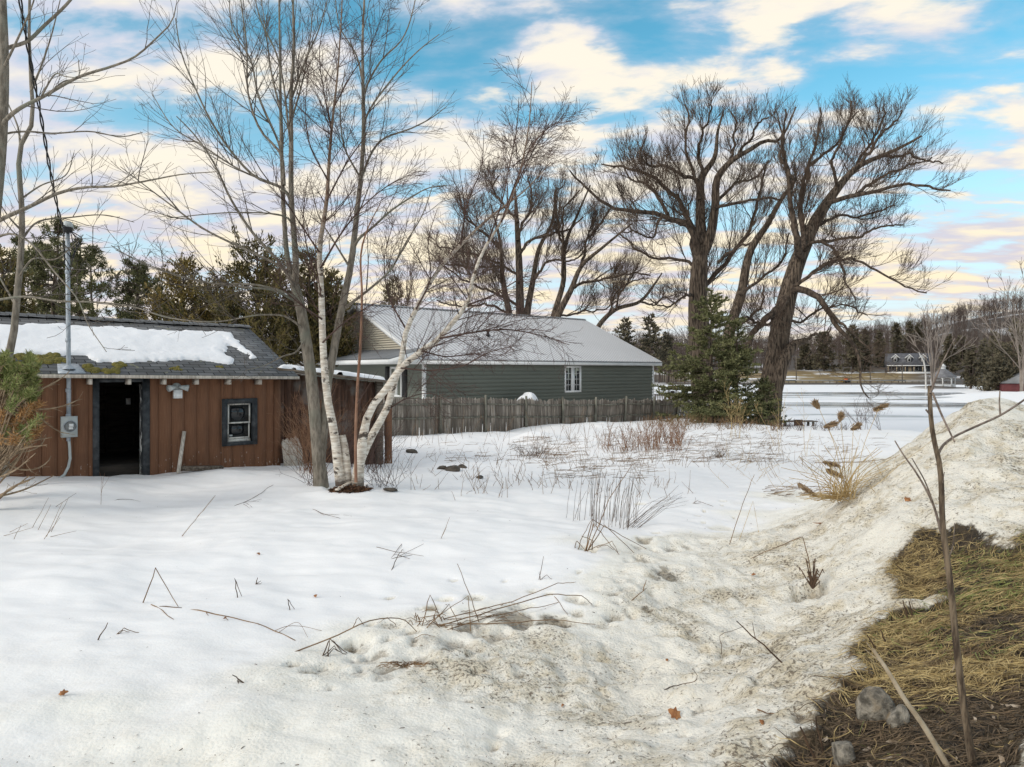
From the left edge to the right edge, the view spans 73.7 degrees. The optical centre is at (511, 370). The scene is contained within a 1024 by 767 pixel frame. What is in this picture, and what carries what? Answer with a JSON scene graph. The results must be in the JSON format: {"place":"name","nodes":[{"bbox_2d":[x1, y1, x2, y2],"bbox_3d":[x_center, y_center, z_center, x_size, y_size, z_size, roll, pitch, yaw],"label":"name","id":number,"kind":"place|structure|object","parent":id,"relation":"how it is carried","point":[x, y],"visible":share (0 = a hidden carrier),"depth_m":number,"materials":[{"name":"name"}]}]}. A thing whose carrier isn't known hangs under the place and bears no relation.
{"place":"outdoors","nodes":[
{"label":"outdoors","id":0,"kind":"place"},
{"bbox_2d":[0,311,1023,766],"bbox_3d":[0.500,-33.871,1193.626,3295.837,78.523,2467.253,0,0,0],"label":"ground","id":1,"kind":"structure","parent":0,"point":[158,687],"depth_m":6.63,"materials":[{"name":"snow"}]},
{"bbox_2d":[0,244,46,313],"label":"cedar tree","id":2,"kind":"object","parent":1,"relation":"on","point":[6,305],"visible":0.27,"depth_m":29.97,"materials":[{"name":"green plant"}]},
{"bbox_2d":[0,235,60,314],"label":"pine tree","id":3,"kind":"object","parent":1,"relation":"on","point":[13,240],"visible":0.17,"depth_m":36.91,"materials":[{"name":"green plant"}]},
{"bbox_2d":[4,493,75,538],"bbox_3d":[-6.860,2.028,9.957,0.859,0.494,2.344,0,0,-33],"label":"straw tuft","id":4,"kind":"object","parent":1,"relation":"on","point":[42,521],"visible":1,"depth_m":9.45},
{"bbox_2d":[0,347,82,498],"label":"young pine","id":5,"kind":"object","parent":1,"relation":"on","point":[14,380],"visible":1,"depth_m":10.41,"materials":[{"name":"plant"}]},
{"bbox_2d":[9,214,116,316],"bbox_3d":[-21.984,-4.267,33.006,4.300,6.770,4.019,0,0,16],"label":"pine tree","id":6,"kind":"object","parent":1,"relation":"on","point":[40,277],"visible":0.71,"depth_m":32.80,"materials":[{"name":"green plant"}]},
{"bbox_2d":[0,0,152,476],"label":"thin maple","id":7,"kind":"object","parent":1,"relation":"on","point":[13,333],"visible":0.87,"depth_m":12.17,"materials":[{"name":"brown plant"}]},
{"bbox_2d":[38,235,115,317],"bbox_3d":[-22.317,-3.930,34.813,3.418,5.989,3.093,0,0,-43],"label":"pine tree","id":8,"kind":"object","parent":1,"relation":"on","point":[93,253],"visible":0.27,"depth_m":34.93,"materials":[{"name":"green plant"}]},
{"bbox_2d":[71,201,117,313],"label":"tree","id":9,"kind":"object","parent":1,"relation":"on","point":[90,273],"visible":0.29,"depth_m":37.97,"materials":[{"name":"plant"}]},
{"bbox_2d":[0,0,235,351],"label":"edge maple","id":10,"kind":"object","parent":1,"relation":"on","point":[6,116],"visible":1,"depth_m":10.78,"materials":[{"name":"brown plant"}]},
{"bbox_2d":[96,255,169,319],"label":"pine tree","id":11,"kind":"object","parent":1,"relation":"on","point":[139,275],"visible":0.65,"depth_m":35.66,"materials":[{"name":"green plant"}]},
{"bbox_2d":[0,221,299,477],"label":"shed","id":12,"kind":"structure","parent":1,"relation":"on","point":[135,418],"depth_m":15.21,"materials":[{"name":"brown"}]},
{"bbox_2d":[18,0,65,228],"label":"service wire","id":13,"kind":"object","parent":12,"relation":"attached to","point":[35,89],"visible":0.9,"depth_m":11.92,"materials":[{"name":"black plastic"}]},
{"bbox_2d":[13,352,223,373],"bbox_3d":[-8.276,-0.152,14.435,4.234,0.457,1.035,0,0,-42],"label":"moss","id":14,"kind":"object","parent":12,"relation":"on","point":[51,358],"visible":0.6,"depth_m":13.84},
{"bbox_2d":[0,323,256,364],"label":"roof snow","id":15,"kind":"structure","parent":12,"relation":"on","point":[154,345],"depth_m":15.42,"materials":[{"name":"snow"}]},
{"bbox_2d":[222,398,257,446],"bbox_3d":[-6.370,1.199,15.926,0.810,1.086,0.165,0,0,-42],"label":"window","id":16,"kind":"structure","parent":12,"relation":"in","point":[239,416],"depth_m":15.93,"materials":[{"name":"grey paint"}]},
{"bbox_2d":[118,252,217,322],"bbox_3d":[-16.790,-3.118,34.385,4.721,5.865,4.275,0,0,19],"label":"cedar tree","id":17,"kind":"object","parent":1,"relation":"on","point":[178,296],"visible":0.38,"depth_m":34.03,"materials":[{"name":"green plant"}]},
{"bbox_2d":[176,431,185,472],"bbox_3d":[-7.182,1.772,14.828,0.075,0.879,0.508,0,0,-11],"label":"wooden stake","id":18,"kind":"object","parent":1,"relation":"on","point":[181,452],"visible":1,"depth_m":14.81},
{"bbox_2d":[181,465,223,470],"bbox_3d":[-6.831,2.159,15.057,0.873,0.174,0.160,0,0,-43],"label":"fallen plank","id":19,"kind":"object","parent":1,"relation":"on","point":[197,468],"visible":0.79,"depth_m":14.97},
{"bbox_2d":[187,266,243,322],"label":"cedar tree","id":20,"kind":"object","parent":1,"relation":"on","point":[212,289],"visible":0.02,"depth_m":36.17,"materials":[{"name":"green plant"}]},
{"bbox_2d":[190,224,308,362],"bbox_3d":[-12.425,-3.412,33.476,6.290,7.373,5.632,0,0,44],"label":"cedar tree","id":21,"kind":"object","parent":1,"relation":"on","point":[272,324],"visible":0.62,"depth_m":33.04,"materials":[{"name":"green plant"}]},
{"bbox_2d":[191,609,321,640],"bbox_3d":[-2.353,2.225,6.010,1.351,0.120,0.275,0,0,14],"label":"fallen branch","id":22,"kind":"object","parent":1,"relation":"on","point":[253,622],"visible":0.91,"depth_m":6.01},
{"bbox_2d":[86,0,460,487],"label":"maple tree","id":23,"kind":"object","parent":1,"relation":"on","point":[318,421],"visible":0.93,"depth_m":13.11,"materials":[{"name":"brown plant"}]},
{"bbox_2d":[281,436,303,465],"bbox_3d":[-5.335,1.987,16.599,0.494,0.759,0.230,0,0,-42],"label":"broken board","id":24,"kind":"object","parent":1,"relation":"on","point":[286,458],"visible":0.61,"depth_m":16.56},
{"bbox_2d":[277,445,332,485],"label":"sucker shoots","id":25,"kind":"object","parent":1,"relation":"on","point":[305,469],"visible":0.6,"depth_m":13.35,"materials":[{"name":"brown wood"}]},
{"bbox_2d":[271,247,346,367],"bbox_3d":[-10.637,-3.277,35.752,4.625,6.806,5.132,0,0,0],"label":"cedar tree","id":26,"kind":"object","parent":1,"relation":"on","point":[313,329],"visible":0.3,"depth_m":35.17,"materials":[{"name":"green plant"}]},
{"bbox_2d":[268,383,385,472],"bbox_3d":[-4.184,1.287,15.737,2.650,2.177,3.270,0,0,-38],"label":"tangled shrub","id":27,"kind":"object","parent":1,"relation":"on","point":[302,444],"visible":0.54,"depth_m":15.46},
{"bbox_2d":[299,266,359,366],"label":"cedar tree","id":28,"kind":"object","parent":1,"relation":"on","point":[344,349],"visible":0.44,"depth_m":35.14,"materials":[{"name":"green plant"}]},
{"bbox_2d":[277,368,391,464],"bbox_3d":[-5.235,1.425,18.512,3.243,3.150,2.380,0,0,-42],"label":"lean to","id":29,"kind":"object","parent":1,"relation":"on","point":[345,392],"visible":0.33,"depth_m":17.88,"materials":[{"name":"brown wood"}]},
{"bbox_2d":[278,364,384,379],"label":"snow","id":30,"kind":"structure","parent":29,"relation":"on","point":[337,372],"depth_m":17.86,"materials":[{"name":"snow"}]},
{"bbox_2d":[322,639,346,656],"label":"folded stalk","id":31,"kind":"object","parent":1,"relation":"on","point":[338,646],"visible":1,"depth_m":5.50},
{"bbox_2d":[328,484,373,493],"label":"leaf litter","id":32,"kind":"object","parent":1,"relation":"on","point":[354,488],"visible":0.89,"depth_m":12.48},
{"bbox_2d":[294,617,416,651],"bbox_3d":[-1.266,2.178,5.676,1.040,0.214,0.108,0,0,-27],"label":"arched cane","id":33,"kind":"object","parent":1,"relation":"on","point":[350,629],"visible":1,"depth_m":5.61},
{"bbox_2d":[298,383,414,473],"bbox_3d":[-3.590,1.356,16.455,2.587,2.466,4.823,0,0,0],"label":"tangled shrub","id":34,"kind":"object","parent":1,"relation":"on","point":[376,439],"visible":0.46,"depth_m":15.59,"materials":[{"name":"brown wood"}]},
{"bbox_2d":[345,197,391,482],"bbox_3d":[-2.650,-0.660,12.344,0.904,5.391,1.078,0,0,0],"label":"sapling","id":35,"kind":"object","parent":1,"relation":"on","point":[356,405],"visible":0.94,"depth_m":12.41,"materials":[{"name":"brown plant"}]},
{"bbox_2d":[351,435,417,487],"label":"sucker shoots","id":36,"kind":"object","parent":1,"relation":"on","point":[375,466],"visible":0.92,"depth_m":13.29,"materials":[{"name":"plant"}]},
{"bbox_2d":[378,274,412,305],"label":"cedar tree","id":37,"kind":"object","parent":1,"relation":"on","point":[384,294],"visible":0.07,"depth_m":65.83,"materials":[{"name":"green plant"}]},
{"bbox_2d":[370,243,424,306],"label":"bare tree","id":38,"kind":"object","parent":1,"relation":"on","point":[397,285],"visible":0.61,"depth_m":63.51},
{"bbox_2d":[378,660,437,670],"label":"matted grass tuft","id":39,"kind":"object","parent":1,"relation":"on","point":[405,664],"visible":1,"depth_m":5.32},
{"bbox_2d":[237,0,597,485],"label":"birch tree","id":40,"kind":"object","parent":1,"relation":"on","point":[343,474],"visible":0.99,"depth_m":12.56,"materials":[{"name":"white plant"}]},
{"bbox_2d":[285,303,661,427],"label":"house","id":41,"kind":"structure","parent":1,"relation":"on","point":[608,366],"depth_m":37.13,"materials":[{"name":"green"}]},
{"bbox_2d":[390,367,401,396],"bbox_3d":[-5.727,0.567,33.839,0.110,1.500,1.100,0,0,-41],"label":"porch window","id":42,"kind":"structure","parent":41,"relation":"in","point":[395,395],"depth_m":33.65,"materials":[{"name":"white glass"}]},
{"bbox_2d":[564,366,580,392],"bbox_3d":[3.408,0.497,38.426,1.316,1.483,0.110,0,0,-40],"label":"window","id":43,"kind":"structure","parent":41,"relation":"in","point":[572,375],"depth_m":38.36,"materials":[{"name":"white glass"}]},
{"bbox_2d":[383,564,595,638],"bbox_3d":[-0.150,2.057,6.317,2.023,0.580,0.828,0,0,-25],"label":"broken stem heap","id":44,"kind":"object","parent":1,"relation":"on","point":[458,623],"visible":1,"depth_m":6.24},
{"bbox_2d":[416,155,601,314],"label":"triple willow","id":45,"kind":"object","parent":1,"relation":"on","point":[548,233],"visible":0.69,"depth_m":60.71,"materials":[{"name":"brown plant"}]},
{"bbox_2d":[17,423,1001,766],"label":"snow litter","id":46,"kind":"object","parent":1,"relation":"on","point":[629,681],"visible":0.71,"depth_m":4.51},
{"bbox_2d":[411,406,628,447],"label":"dry grass","id":47,"kind":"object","parent":1,"relation":"on","point":[510,429],"visible":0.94,"depth_m":25.43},
{"bbox_2d":[513,438,554,458],"bbox_3d":[0.703,2.435,21.570,1.423,0.703,2.413,0,0,0],"label":"field brush","id":48,"kind":"object","parent":1,"relation":"on","point":[536,452],"visible":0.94,"depth_m":21.01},
{"bbox_2d":[383,395,746,435],"bbox_3d":[3.416,2.376,34.635,31.839,3.059,0.192,0,0,-41],"label":"stockade fence","id":49,"kind":"object","parent":1,"relation":"on","point":[500,417],"visible":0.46,"depth_m":31.64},
{"bbox_2d":[536,160,665,322],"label":"double willow","id":50,"kind":"object","parent":1,"relation":"on","point":[594,215],"visible":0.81,"depth_m":59.92,"materials":[{"name":"brown plant"}]},
{"bbox_2d":[575,464,645,553],"bbox_3d":[1.344,1.757,8.613,1.061,1.192,0.400,0,0,-21],"label":"broken cane clump","id":51,"kind":"object","parent":1,"relation":"on","point":[585,549],"visible":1,"depth_m":8.50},
{"bbox_2d":[566,464,684,529],"bbox_3d":[1.687,1.910,10.757,1.902,1.054,1.412,0,0,-27],"label":"tall stem cluster","id":52,"kind":"object","parent":1,"relation":"on","point":[626,512],"visible":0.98,"depth_m":10.66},
{"bbox_2d":[613,316,637,347],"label":"evergreen tree","id":53,"kind":"object","parent":1,"relation":"on","point":[624,331],"visible":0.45,"depth_m":134.82,"materials":[{"name":"green plant"}]},
{"bbox_2d":[401,425,855,498],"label":"field weeds","id":54,"kind":"object","parent":1,"relation":"on","point":[555,479],"visible":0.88,"depth_m":19.52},
{"bbox_2d":[589,246,685,327],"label":"crooked willow","id":55,"kind":"object","parent":1,"relation":"on","point":[621,286],"visible":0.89,"depth_m":57.30,"materials":[{"name":"brown plant"}]},
{"bbox_2d":[591,417,692,452],"bbox_3d":[4.552,2.203,23.838,3.257,1.160,4.007,0,0,12],"label":"russet brush","id":56,"kind":"object","parent":1,"relation":"on","point":[670,431],"visible":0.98,"depth_m":22.99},
{"bbox_2d":[420,430,885,495],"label":"flattened weeds","id":57,"kind":"object","parent":1,"relation":"on","point":[710,450],"visible":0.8,"depth_m":21.29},
{"bbox_2d":[637,313,672,367],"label":"evergreen tree","id":58,"kind":"object","parent":1,"relation":"on","point":[648,344],"visible":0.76,"depth_m":119.57,"materials":[{"name":"green plant"}]},
{"bbox_2d":[656,331,679,371],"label":"evergreen tree","id":59,"kind":"object","parent":1,"relation":"on","point":[668,344],"visible":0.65,"depth_m":129.71,"materials":[{"name":"green plant"}]},
{"bbox_2d":[668,707,680,719],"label":"dead leaf","id":60,"kind":"object","parent":1,"relation":"on","point":[674,713],"visible":1,"depth_m":4.13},
{"bbox_2d":[561,74,798,399],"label":"willow tree","id":61,"kind":"object","parent":1,"relation":"on","point":[702,238],"visible":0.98,"depth_m":47.34,"materials":[{"name":"brown plant"}]},
{"bbox_2d":[655,242,747,345],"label":"bare tree","id":62,"kind":"object","parent":1,"relation":"on","point":[713,251],"visible":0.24,"depth_m":61.54,"materials":[{"name":"plant"}]},
{"bbox_2d":[642,411,784,431],"bbox_3d":[15.980,3.666,49.945,6.720,3.404,44.071,0,0,21],"label":"shore brush","id":63,"kind":"object","parent":1,"relation":"on","point":[719,422],"visible":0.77,"depth_m":32.08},
{"bbox_2d":[651,288,780,423],"bbox_3d":[10.375,-0.290,36.093,6.820,8.216,5.806,0,0,-36],"label":"spruce tree","id":64,"kind":"object","parent":1,"relation":"on","point":[714,408],"visible":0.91,"depth_m":35.66,"materials":[{"name":"green plant"}]},
{"bbox_2d":[717,383,748,437],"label":"seed plant","id":65,"kind":"object","parent":1,"relation":"on","point":[734,412],"visible":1,"depth_m":26.56,"materials":[{"name":"plant"}]},
{"bbox_2d":[705,321,778,424],"bbox_3d":[12.033,0.206,36.672,3.623,5.804,3.749,0,0,-5],"label":"spruce tree","id":66,"kind":"object","parent":1,"relation":"on","point":[739,349],"visible":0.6,"depth_m":36.40,"materials":[{"name":"green plant"}]},
{"bbox_2d":[719,621,781,662],"bbox_3d":[1.786,1.992,5.233,0.331,0.670,1.532,0,0,13],"label":"dark stick","id":67,"kind":"object","parent":1,"relation":"on","point":[775,656],"visible":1,"depth_m":4.52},
{"bbox_2d":[746,375,790,425],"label":"young spruce","id":68,"kind":"object","parent":1,"relation":"on","point":[765,391],"visible":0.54,"depth_m":37.33,"materials":[{"name":"green plant"}]},
{"bbox_2d":[754,393,815,455],"bbox_3d":[9.098,1.683,23.103,1.218,2.246,3.140,0,0,0],"label":"seed plant","id":69,"kind":"object","parent":1,"relation":"on","point":[783,421],"visible":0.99,"depth_m":22.70,"materials":[{"name":"plant"}]},
{"bbox_2d":[794,343,818,369],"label":"evergreen tree","id":70,"kind":"object","parent":1,"relation":"on","point":[803,351],"visible":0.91,"depth_m":279.25,"materials":[{"name":"green plant"}]},
{"bbox_2d":[799,558,823,588],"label":"withered plant","id":71,"kind":"object","parent":1,"relation":"on","point":[812,580],"visible":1,"depth_m":6.78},
{"bbox_2d":[800,716,823,763],"bbox_3d":[1.390,1.716,3.158,0.090,0.208,0.148,0,0,32],"label":"woody stub","id":72,"kind":"object","parent":1,"relation":"on","point":[809,747],"visible":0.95,"depth_m":3.12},
{"bbox_2d":[601,291,1023,382],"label":"woods","id":73,"kind":"object","parent":1,"relation":"on","point":[988,306],"visible":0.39,"depth_m":358.30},
{"bbox_2d":[773,419,851,430],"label":"shore shrub","id":74,"kind":"object","parent":1,"relation":"on","point":[786,428],"visible":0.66,"depth_m":31.38,"materials":[{"name":"plant"}]},
{"bbox_2d":[708,436,931,493],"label":"straw weeds","id":75,"kind":"object","parent":1,"relation":"on","point":[802,468],"visible":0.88,"depth_m":15.42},
{"bbox_2d":[688,380,959,382],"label":"guard rail","id":76,"kind":"object","parent":1,"relation":"on","point":[858,380],"visible":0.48,"depth_m":204.71,"materials":[{"name":"metal"}]},
{"bbox_2d":[810,329,841,370],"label":"evergreen tree","id":77,"kind":"object","parent":1,"relation":"on","point":[824,362],"visible":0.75,"depth_m":269.10,"materials":[{"name":"green plant"}]},
{"bbox_2d":[781,398,899,502],"bbox_3d":[4.513,1.105,9.171,2.837,1.501,1.264,0,0,-39],"label":"reed clump","id":78,"kind":"object","parent":1,"relation":"on","point":[841,494],"visible":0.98,"depth_m":8.95,"materials":[{"name":"plant"}]},
{"bbox_2d":[832,741,855,766],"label":"rock","id":79,"kind":"object","parent":1,"relation":"on","point":[843,752],"visible":0.91,"depth_m":2.98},
{"bbox_2d":[714,74,977,423],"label":"leaning willow","id":80,"kind":"object","parent":1,"relation":"on","point":[780,350],"visible":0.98,"depth_m":41.33,"materials":[{"name":"brown plant"}]},
{"bbox_2d":[835,323,865,372],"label":"evergreen tree","id":81,"kind":"object","parent":1,"relation":"on","point":[850,355],"visible":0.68,"depth_m":261.15,"materials":[{"name":"green plant"}]},
{"bbox_2d":[840,394,891,429],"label":"shore shrub","id":82,"kind":"object","parent":1,"relation":"on","point":[865,413],"visible":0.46,"depth_m":32.99,"materials":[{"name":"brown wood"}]},
{"bbox_2d":[859,328,876,370],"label":"evergreen tree","id":83,"kind":"object","parent":1,"relation":"on","point":[867,343],"visible":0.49,"depth_m":269.12,"materials":[{"name":"green plant"}]},
{"bbox_2d":[855,686,895,723],"bbox_3d":[1.780,1.649,3.345,0.170,0.207,0.148,4,3,19],"label":"rock","id":84,"kind":"object","parent":1,"relation":"on","point":[874,703],"visible":0.74,"depth_m":3.30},
{"bbox_2d":[727,524,1023,766],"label":"soil litter","id":85,"kind":"object","parent":1,"relation":"on","point":[863,754],"visible":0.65,"depth_m":3.24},
{"bbox_2d":[872,329,886,367],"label":"evergreen tree","id":86,"kind":"object","parent":1,"relation":"on","point":[877,345],"visible":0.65,"depth_m":289.48,"materials":[{"name":"green plant"}]},
{"bbox_2d":[888,322,906,352],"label":"evergreen tree","id":87,"kind":"object","parent":1,"relation":"on","point":[898,335],"visible":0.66,"depth_m":299.10,"materials":[{"name":"green plant"}]},
{"bbox_2d":[886,704,909,727],"bbox_3d":[1.802,1.633,3.192,0.100,0.135,0.086,0,0,37],"label":"rock","id":88,"kind":"object","parent":1,"relation":"on","point":[897,715],"visible":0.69,"depth_m":3.17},
{"bbox_2d":[776,531,1023,766],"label":"soil clods","id":89,"kind":"object","parent":1,"relation":"on","point":[979,734],"visible":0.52,"depth_m":3.56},
{"bbox_2d":[884,353,931,373],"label":"dormer house","id":90,"kind":"structure","parent":1,"relation":"on","point":[911,363],"depth_m":259.64,"materials":[{"name":"grey"}]},
{"bbox_2d":[865,642,950,766],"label":"pale stick","id":91,"kind":"object","parent":1,"relation":"on","point":[932,740],"visible":1,"depth_m":2.73,"materials":[{"name":"wood"}]},
{"bbox_2d":[797,547,1021,766],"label":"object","id":92,"kind":"object","parent":1,"relation":"on","point":[1001,759],"visible":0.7,"depth_m":3.10,"materials":[{"name":"brown plant"}]},
{"bbox_2d":[902,320,919,352],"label":"evergreen tree","id":93,"kind":"object","parent":1,"relation":"on","point":[908,329],"visible":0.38,"depth_m":329.63,"materials":[{"name":"green plant"}]},
{"bbox_2d":[915,322,925,352],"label":"evergreen tree","id":94,"kind":"object","parent":1,"relation":"on","point":[919,332],"visible":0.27,"depth_m":334.13,"materials":[{"name":"green plant"}]},
{"bbox_2d":[857,526,1023,761],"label":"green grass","id":95,"kind":"structure","parent":1,"relation":"on","point":[993,582],"depth_m":4.96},
{"bbox_2d":[901,302,979,388],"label":"shore birch","id":96,"kind":"object","parent":1,"relation":"on","point":[932,367],"visible":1,"depth_m":150.18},
{"bbox_2d":[929,364,956,386],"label":"gazebo","id":97,"kind":"object","parent":1,"relation":"on","point":[944,372],"visible":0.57,"depth_m":156.58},
{"bbox_2d":[936,334,964,372],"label":"evergreen tree","id":98,"kind":"object","parent":1,"relation":"on","point":[952,364],"visible":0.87,"depth_m":249.19,"materials":[{"name":"green plant"}]},
{"bbox_2d":[895,338,1023,763],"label":"young sapling","id":99,"kind":"object","parent":1,"relation":"on","point":[964,711],"visible":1,"depth_m":2.78,"materials":[{"name":"brown plant"}]},
{"bbox_2d":[950,334,971,361],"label":"evergreen tree","id":100,"kind":"object","parent":1,"relation":"on","point":[963,342],"visible":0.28,"depth_m":298.83,"materials":[{"name":"green plant"}]},
{"bbox_2d":[960,344,979,388],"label":"evergreen tree","id":101,"kind":"object","parent":1,"relation":"on","point":[970,355],"visible":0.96,"depth_m":149.67,"materials":[{"name":"green plant"}]},
{"bbox_2d":[965,337,991,386],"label":"evergreen tree","id":102,"kind":"object","parent":1,"relation":"on","point":[982,357],"visible":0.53,"depth_m":147.92,"materials":[{"name":"green plant"}]},
{"bbox_2d":[975,330,1007,388],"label":"evergreen tree","id":103,"kind":"object","parent":1,"relation":"on","point":[987,353],"visible":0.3,"depth_m":140.21,"materials":[{"name":"green plant"}]},
{"bbox_2d":[976,355,1015,390],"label":"evergreen tree","id":104,"kind":"object","parent":1,"relation":"on","point":[993,378],"visible":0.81,"depth_m":125.69,"materials":[{"name":"green plant"}]},
{"bbox_2d":[969,257,1023,391],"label":"shore birch","id":105,"kind":"object","parent":1,"relation":"on","point":[1017,342],"visible":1,"depth_m":117.98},
{"bbox_2d":[983,341,1018,386],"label":"evergreen tree","id":106,"kind":"object","parent":1,"relation":"on","point":[998,352],"visible":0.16,"depth_m":132.27,"materials":[{"name":"green plant"}]},
{"bbox_2d":[997,372,1019,391],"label":"red shed","id":107,"kind":"structure","parent":1,"relation":"on","point":[1012,384],"depth_m":121.36,"materials":[{"name":"wood"}]},
{"bbox_2d":[1000,316,1022,376],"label":"evergreen tree","id":108,"kind":"object","parent":1,"relation":"on","point":[1008,351],"visible":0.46,"depth_m":127.92,"materials":[{"name":"green plant"}]},
{"bbox_2d":[0,0,1023,353],"label":"sky","id":109,"kind":"structure","parent":0,"point":[965,58],"materials":[{"name":"blue"}]},
{"bbox_2d":[654,385,968,431],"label":"lake","id":110,"kind":"structure","parent":0,"point":[909,412],"depth_m":83.87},
{"bbox_2d":[767,525,1023,766],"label":"dead grass","id":111,"kind":"structure","parent":0,"point":[966,659],"depth_m":4.40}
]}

